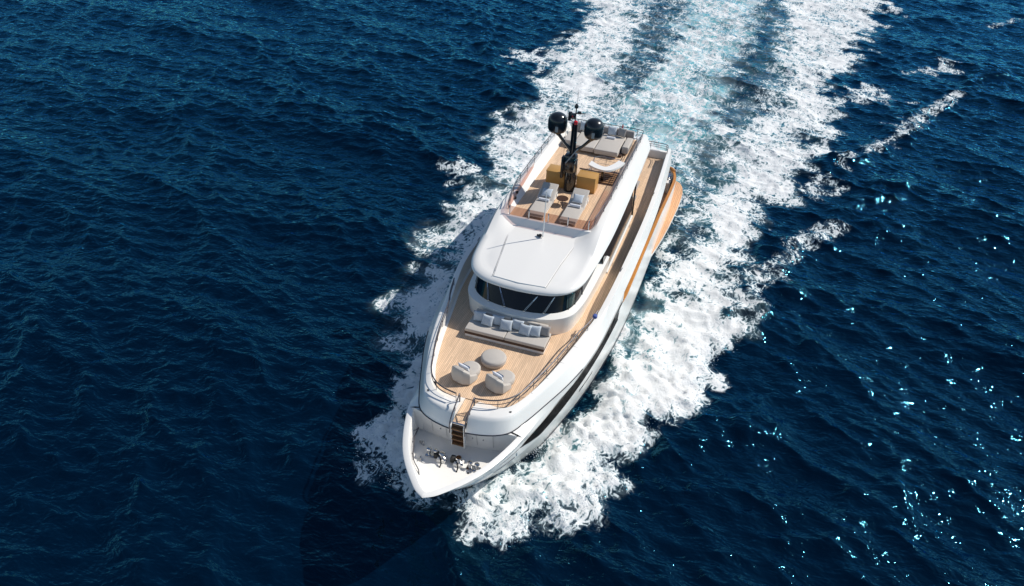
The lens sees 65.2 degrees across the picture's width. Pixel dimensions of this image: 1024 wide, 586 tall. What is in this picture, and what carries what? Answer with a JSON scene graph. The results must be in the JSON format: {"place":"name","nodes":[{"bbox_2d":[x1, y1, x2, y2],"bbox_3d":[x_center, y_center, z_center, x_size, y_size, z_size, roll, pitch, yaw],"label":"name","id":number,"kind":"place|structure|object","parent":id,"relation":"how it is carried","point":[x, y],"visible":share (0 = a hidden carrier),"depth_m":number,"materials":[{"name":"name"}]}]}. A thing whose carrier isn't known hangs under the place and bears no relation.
{"place":"outdoors","nodes":[
{"label":"outdoors","id":0,"kind":"place"},
{"bbox_2d":[0,0,1023,585],"bbox_3d":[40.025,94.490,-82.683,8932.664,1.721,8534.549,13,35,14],"label":"sea","id":1,"kind":"structure","parent":0,"point":[238,238],"depth_m":54.12,"materials":[{"name":"liquid"}]},
{"bbox_2d":[337,333,733,549],"bbox_3d":[3.870,7.286,42.530,25.203,1.141,11.095,-11,36,-20],"label":"sea spray","id":2,"kind":"object","parent":1,"relation":"on","point":[600,462],"visible":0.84,"depth_m":40.09,"materials":[{"name":"white liquid"}]},
{"bbox_2d":[402,92,682,498],"bbox_3d":[2.967,-3.471,47.364,10.559,16.000,39.526,13,35,14],"label":"motor yacht","id":3,"kind":"object","parent":1,"relation":"on","point":[565,282],"visible":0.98,"depth_m":41.84,"materials":[{"name":"white"}]},
{"bbox_2d":[451,361,480,384],"bbox_3d":[-2.136,3.622,38.279,1.238,0.813,1.516,25,40,28],"label":"deck armchair","id":4,"kind":"object","parent":3,"relation":"on","point":[460,375],"visible":0.94,"depth_m":37.85,"materials":[{"name":"beige fabric"}]},
{"bbox_2d":[458,362,469,371],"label":"back pillow","id":5,"kind":"object","parent":4,"relation":"on","point":[463,366],"visible":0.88,"depth_m":37.83,"materials":[{"name":"white fabric"}]},
{"bbox_2d":[481,349,506,368],"bbox_3d":[-0.903,3.237,39.345,1.290,0.415,1.290,13,35,14],"label":"ottoman","id":6,"kind":"object","parent":3,"relation":"on","point":[493,358],"visible":1,"depth_m":39.07,"materials":[{"name":"beige fabric"}]},
{"bbox_2d":[485,370,514,393],"bbox_3d":[-0.498,4.000,37.863,1.238,0.813,1.516,28,41,32],"label":"deck armchair","id":7,"kind":"object","parent":3,"relation":"on","point":[494,384],"visible":0.92,"depth_m":37.46,"materials":[{"name":"beige fabric"}]},
{"bbox_2d":[492,371,503,381],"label":"back pillow","id":8,"kind":"object","parent":7,"relation":"on","point":[497,375],"visible":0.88,"depth_m":37.41,"materials":[{"name":"white fabric"}]},
{"bbox_2d":[465,309,550,353],"bbox_3d":[-0.201,1.927,40.862,4.260,0.954,1.333,13,35,14],"label":"deck sofa","id":9,"kind":"object","parent":3,"relation":"on","point":[495,334],"visible":0.77,"depth_m":40.62,"materials":[{"name":"beige fabric"}]},
{"bbox_2d":[473,310,485,320],"bbox_3d":[-1.675,1.197,41.309,0.672,0.581,0.293,13,35,14],"label":"throw pillow","id":10,"kind":"object","parent":9,"relation":"on","point":[478,315],"visible":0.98,"depth_m":41.21,"materials":[{"name":"grey fabric"}]},
{"bbox_2d":[481,313,493,327],"bbox_3d":[-1.265,1.409,41.031,0.660,0.548,0.329,17,36,19],"label":"throw pillow","id":11,"kind":"object","parent":9,"relation":"on","point":[487,320],"visible":1,"depth_m":40.93,"materials":[{"name":"grey fabric"}]},
{"bbox_2d":[492,314,504,325],"bbox_3d":[-0.722,1.403,41.086,0.667,0.581,0.284,13,35,14],"label":"throw pillow","id":12,"kind":"object","parent":9,"relation":"on","point":[496,320],"visible":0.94,"depth_m":40.98,"materials":[{"name":"grey fabric"}]},
{"bbox_2d":[499,318,512,331],"bbox_3d":[-0.306,1.640,40.772,0.660,0.548,0.329,10,35,9],"label":"throw pillow","id":13,"kind":"object","parent":9,"relation":"on","point":[506,325],"visible":1,"depth_m":40.69,"materials":[{"name":"grey fabric"}]},
{"bbox_2d":[511,318,523,329],"bbox_3d":[0.282,1.633,40.833,0.668,0.581,0.285,13,35,14],"label":"throw pillow","id":14,"kind":"object","parent":9,"relation":"on","point":[515,324],"visible":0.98,"depth_m":40.74,"materials":[{"name":"grey fabric"}]},
{"bbox_2d":[518,323,531,336],"bbox_3d":[0.653,1.871,40.513,0.660,0.548,0.329,16,36,18],"label":"throw pillow","id":15,"kind":"object","parent":9,"relation":"on","point":[524,329],"visible":1,"depth_m":40.42,"materials":[{"name":"grey fabric"}]},
{"bbox_2d":[529,324,541,336],"bbox_3d":[1.140,1.923,40.477,0.660,0.548,0.329,9,34,8],"label":"throw pillow","id":16,"kind":"object","parent":9,"relation":"on","point":[535,330],"visible":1,"depth_m":40.38,"materials":[{"name":"grey fabric"}]},
{"bbox_2d":[539,324,550,336],"bbox_3d":[1.620,1.915,40.531,0.660,0.581,0.280,13,35,14],"label":"throw pillow","id":17,"kind":"object","parent":9,"relation":"on","point":[545,331],"visible":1,"depth_m":40.42,"materials":[{"name":"grey fabric"}]},
{"bbox_2d":[527,182,558,219],"bbox_3d":[1.791,-5.288,45.743,1.008,0.836,3.137,13,35,14],"label":"sun lounger","id":18,"kind":"object","parent":3,"relation":"on","point":[537,208],"visible":0.82,"depth_m":45.70,"materials":[{"name":"beige fabric"}]},
{"bbox_2d":[539,197,548,201],"bbox_3d":[1.834,-5.356,45.853,0.600,0.166,0.170,13,35,14],"label":"rolled towel","id":19,"kind":"object","parent":18,"relation":"on","point":[543,199],"visible":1,"depth_m":45.79,"materials":[{"name":"white fabric"}]},
{"bbox_2d":[541,187,552,197],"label":"lounger pillow","id":20,"kind":"object","parent":18,"relation":"on","point":[549,192],"visible":0.94,"depth_m":46.11,"materials":[{"name":"grey fabric"}]},
{"bbox_2d":[557,195,567,206],"bbox_3d":[2.896,-5.286,46.191,0.700,0.452,0.700,13,35,14],"label":"side table","id":21,"kind":"object","parent":3,"relation":"on","point":[562,198],"visible":1,"depth_m":46.04,"materials":[{"name":"brown wood"}]},
{"bbox_2d":[521,302,622,446],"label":"hull window","id":22,"kind":"structure","parent":3,"relation":"in","point":[569,394],"depth_m":40.01,"materials":[{"name":"black glass"}]},
{"bbox_2d":[559,188,589,225],"bbox_3d":[3.552,-4.885,45.300,1.008,0.836,3.137,13,35,14],"label":"sun lounger","id":23,"kind":"object","parent":3,"relation":"on","point":[573,214],"visible":0.85,"depth_m":45.21,"materials":[{"name":"beige fabric"}]},
{"bbox_2d":[570,203,580,207],"bbox_3d":[3.595,-4.954,45.410,0.600,0.166,0.170,13,35,14],"label":"rolled towel","id":24,"kind":"object","parent":23,"relation":"on","point":[575,205],"visible":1,"depth_m":45.35,"materials":[{"name":"white fabric"}]},
{"bbox_2d":[572,193,584,203],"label":"lounger pillow","id":25,"kind":"object","parent":23,"relation":"on","point":[577,198],"visible":1,"depth_m":45.65,"materials":[{"name":"grey fabric"}]},
{"bbox_2d":[564,121,634,157],"bbox_3d":[5.755,-10.195,53.329,4.335,0.845,3.240,13,35,14],"label":"daybed","id":26,"kind":"object","parent":3,"relation":"on","point":[618,146],"visible":0.73,"depth_m":52.83,"materials":[{"name":"beige fabric"}]},
{"bbox_2d":[580,121,584,129],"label":"daybed pillow","id":27,"kind":"object","parent":26,"relation":"on","point":[582,125],"visible":0.46,"depth_m":54.22,"materials":[{"name":"grey fabric"}]},
{"bbox_2d":[607,126,616,135],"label":"daybed pillow","id":28,"kind":"object","parent":26,"relation":"on","point":[612,130],"visible":1,"depth_m":53.74,"materials":[{"name":"grey fabric"}]},
{"bbox_2d":[617,127,626,137],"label":"daybed pillow","id":29,"kind":"object","parent":26,"relation":"on","point":[622,132],"visible":1,"depth_m":53.58,"materials":[{"name":"grey fabric"}]},
{"bbox_2d":[588,161,624,179],"bbox_3d":[5.855,-7.469,49.291,2.346,0.850,1.420,-2,34,-7],"label":"curved counter","id":30,"kind":"object","parent":3,"relation":"on","point":[610,168],"visible":1,"depth_m":48.93,"materials":[{"name":"white"}]},
{"bbox_2d":[603,193,632,265],"bbox_3d":[6.504,-4.060,48.630,0.200,2.600,8.400,13,35,14],"label":"sky lounge window","id":31,"kind":"structure","parent":3,"relation":"in","point":[610,250],"depth_m":49.11,"materials":[{"name":"black glass"}]}
]}

